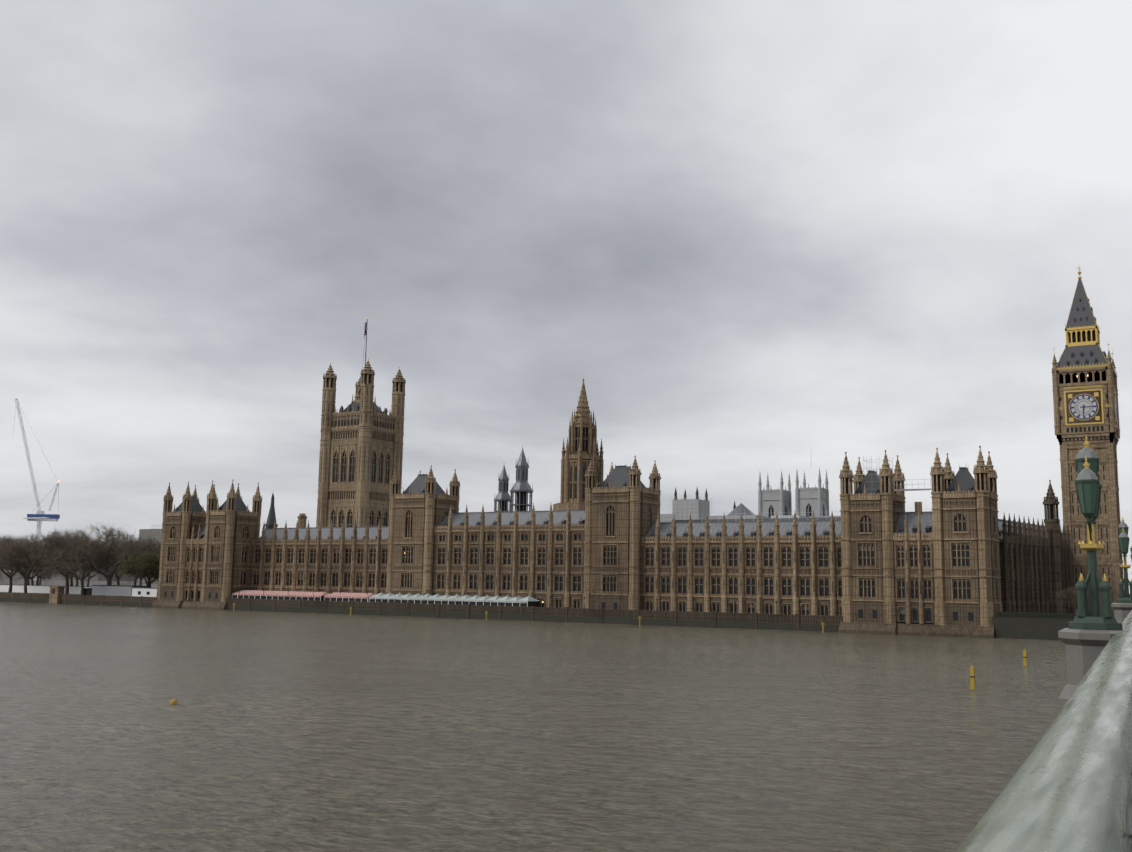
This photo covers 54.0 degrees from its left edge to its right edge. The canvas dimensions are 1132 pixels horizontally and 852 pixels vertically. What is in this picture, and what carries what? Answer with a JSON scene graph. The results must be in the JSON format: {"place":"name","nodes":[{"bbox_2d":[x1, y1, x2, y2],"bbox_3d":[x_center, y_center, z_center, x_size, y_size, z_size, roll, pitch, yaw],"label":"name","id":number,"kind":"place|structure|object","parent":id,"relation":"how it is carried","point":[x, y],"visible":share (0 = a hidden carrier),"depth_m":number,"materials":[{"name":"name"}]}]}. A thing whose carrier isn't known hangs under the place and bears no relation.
{"place":"outdoors","nodes":[
{"label":"outdoors","id":0,"kind":"place"},
{"bbox_2d":[0,601,1066,851],"bbox_3d":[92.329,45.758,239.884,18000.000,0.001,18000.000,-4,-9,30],"label":"river water","id":1,"kind":"structure","parent":0,"point":[272,731],"depth_m":75.08,"materials":[{"name":"brown liquid"}]},
{"bbox_2d":[170,699,177,703],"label":"buoy","id":2,"kind":"object","parent":1,"relation":"in","point":[173,701],"visible":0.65,"depth_m":88.81,"materials":[{"name":"yellow plastic"}]},
{"bbox_2d":[233,603,1026,689],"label":"buoys","id":3,"kind":"object","parent":1,"relation":"in","point":[972,677],"visible":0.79,"depth_m":150.53,"materials":[{"name":"yellow"}]},
{"bbox_2d":[1058,603,1131,851],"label":"westminster bridge piers","id":4,"kind":"structure","parent":1,"relation":"on","point":[1084,648],"depth_m":24.12,"materials":[{"name":"grey stone"}]},
{"bbox_2d":[956,610,1131,851],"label":"bridge parapet","id":5,"kind":"structure","parent":4,"relation":"on","point":[1068,788],"depth_m":6.49,"materials":[{"name":"grey stone"}]},
{"bbox_2d":[1068,436,1122,629],"bbox_3d":[11.761,2.346,24.870,1.138,4.352,1.514,-12,-16,58],"label":"bridge lamp","id":6,"kind":"object","parent":4,"relation":"on","point":[1088,488],"visible":1,"depth_m":24.48,"materials":[{"name":"green metal"}]},
{"bbox_2d":[1115,517,1131,602],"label":"bridge lamp","id":7,"kind":"object","parent":4,"relation":"on","point":[1124,595],"visible":1,"depth_m":55.66,"materials":[{"name":"green metal"}]},
{"bbox_2d":[0,578,1129,594],"bbox_3d":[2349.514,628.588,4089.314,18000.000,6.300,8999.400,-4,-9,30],"label":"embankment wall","id":8,"kind":"structure","parent":0,"point":[61,582],"depth_m":836.79,"materials":[{"name":"grey stone"}]},
{"bbox_2d":[0,533,42,579],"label":"tree","id":9,"kind":"object","parent":8,"relation":"on","point":[11,573],"visible":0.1,"depth_m":462.99,"materials":[{"name":"brown plant"}]},
{"bbox_2d":[0,534,49,592],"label":"tree","id":10,"kind":"object","parent":8,"relation":"on","point":[7,574],"visible":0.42,"depth_m":428.25,"materials":[{"name":"brown plant"}]},
{"bbox_2d":[16,535,43,585],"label":"tree","id":11,"kind":"object","parent":8,"relation":"on","point":[28,581],"depth_m":502.84,"materials":[{"name":"brown plant"}]},
{"bbox_2d":[0,531,62,592],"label":"plane tree","id":12,"kind":"object","parent":8,"relation":"on","point":[13,552],"visible":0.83,"depth_m":415.37,"materials":[{"name":"brown plant"}]},
{"bbox_2d":[5,542,59,585],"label":"tree","id":13,"kind":"object","parent":8,"relation":"on","point":[33,577],"visible":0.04,"depth_m":455.68,"materials":[{"name":"brown plant"}]},
{"bbox_2d":[13,398,59,579],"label":"tower crane","id":14,"kind":"object","parent":8,"relation":"on","point":[39,516],"visible":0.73,"depth_m":1127.30,"materials":[{"name":"grey metal"}]},
{"bbox_2d":[10,568,64,585],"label":"tree","id":15,"kind":"object","parent":8,"relation":"on","point":[37,581],"visible":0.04,"depth_m":538.45,"materials":[{"name":"brown plant"}]},
{"bbox_2d":[27,565,62,585],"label":"tree","id":16,"kind":"object","parent":8,"relation":"on","point":[41,577],"visible":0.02,"depth_m":580.38,"materials":[{"name":"brown plant"}]},
{"bbox_2d":[22,527,96,593],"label":"plane tree","id":17,"kind":"object","parent":8,"relation":"on","point":[48,547],"visible":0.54,"depth_m":406.82,"materials":[{"name":"brown plant"}]},
{"bbox_2d":[26,535,105,586],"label":"tree","id":18,"kind":"object","parent":8,"relation":"on","point":[71,580],"visible":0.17,"depth_m":444.81,"materials":[{"name":"brown plant"}]},
{"bbox_2d":[56,560,89,586],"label":"tree","id":19,"kind":"object","parent":8,"relation":"on","point":[75,577],"visible":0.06,"depth_m":523.15,"materials":[{"name":"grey plant"}]},
{"bbox_2d":[50,540,102,585],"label":"tree","id":20,"kind":"object","parent":8,"relation":"on","point":[82,573],"visible":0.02,"depth_m":483.93,"materials":[{"name":"brown plant"}]},
{"bbox_2d":[0,585,157,606],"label":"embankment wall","id":21,"kind":"structure","parent":8,"relation":"on","point":[126,595],"depth_m":394.63,"materials":[{"name":"stone"}]},
{"bbox_2d":[41,536,119,594],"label":"plane tree","id":22,"kind":"object","parent":8,"relation":"on","point":[90,570],"visible":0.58,"depth_m":399.89,"materials":[{"name":"brown plant"}]},
{"bbox_2d":[46,521,146,584],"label":"plane tree","id":23,"kind":"object","parent":8,"relation":"on","point":[108,538],"visible":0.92,"depth_m":393.23,"materials":[{"name":"brown plant"}]},
{"bbox_2d":[79,568,123,586],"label":"tree","id":24,"kind":"object","parent":8,"relation":"on","point":[88,581],"visible":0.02,"depth_m":562.64,"materials":[{"name":"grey plant"}]},
{"bbox_2d":[75,532,139,584],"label":"tree","id":25,"kind":"object","parent":8,"relation":"on","point":[106,560],"visible":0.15,"depth_m":436.08,"materials":[{"name":"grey plant"}]},
{"bbox_2d":[93,536,135,584],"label":"tree","id":26,"kind":"object","parent":8,"relation":"on","point":[118,578],"visible":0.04,"depth_m":468.53,"materials":[{"name":"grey plant"}]},
{"bbox_2d":[117,550,159,587],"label":"green tree","id":27,"kind":"object","parent":8,"relation":"on","point":[145,565],"visible":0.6,"depth_m":382.55,"materials":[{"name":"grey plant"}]},
{"bbox_2d":[118,542,158,585],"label":"tree","id":28,"kind":"object","parent":8,"relation":"on","point":[135,576],"visible":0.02,"depth_m":452.55,"materials":[{"name":"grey plant"}]},
{"bbox_2d":[117,534,160,587],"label":"tree","id":29,"kind":"object","parent":8,"relation":"on","point":[147,547],"visible":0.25,"depth_m":421.26,"materials":[{"name":"grey plant"}]},
{"bbox_2d":[316,317,405,526],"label":"tower","id":30,"kind":"structure","parent":8,"relation":"on","point":[361,449],"depth_m":469.65,"materials":[{"name":"stone"}]},
{"bbox_2d":[0,445,931,582],"bbox_3d":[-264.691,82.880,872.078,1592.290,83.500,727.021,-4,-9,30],"label":"background buildings","id":31,"kind":"structure","parent":8,"relation":"on","point":[808,501],"depth_m":553.35,"materials":[{"name":"grey"}]},
{"bbox_2d":[152,446,1001,637],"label":"palace building","id":32,"kind":"structure","parent":8,"relation":"on","point":[876,559],"depth_m":295.74,"materials":[{"name":"stone"}]},
{"bbox_2d":[226,589,842,631],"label":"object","id":33,"kind":"object","parent":32,"relation":"attached to","point":[507,607],"visible":0.9,"depth_m":306.38,"materials":[{"name":"stone"}]},
{"bbox_2d":[553,375,603,509],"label":"central tower","id":34,"kind":"structure","parent":8,"relation":"on","point":[581,450],"depth_m":365.69,"materials":[{"name":"stone"}]},
{"bbox_2d":[992,480,1075,639],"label":"building wing","id":35,"kind":"structure","parent":8,"relation":"on","point":[1036,568],"depth_m":264.00,"materials":[{"name":"stone"}]},
{"bbox_2d":[1053,586,1100,613],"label":"tree","id":36,"kind":"object","parent":8,"relation":"on","point":[1073,592],"visible":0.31,"depth_m":246.21,"materials":[{"name":"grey plant"}]},
{"bbox_2d":[1052,267,1123,609],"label":"clock tower","id":37,"kind":"structure","parent":8,"relation":"on","point":[1085,389],"depth_m":297.63,"materials":[{"name":"stone"}]},
{"bbox_2d":[0,0,1131,593],"label":"sky","id":38,"kind":"structure","parent":0,"point":[764,237],"materials":[{"name":"grey"}]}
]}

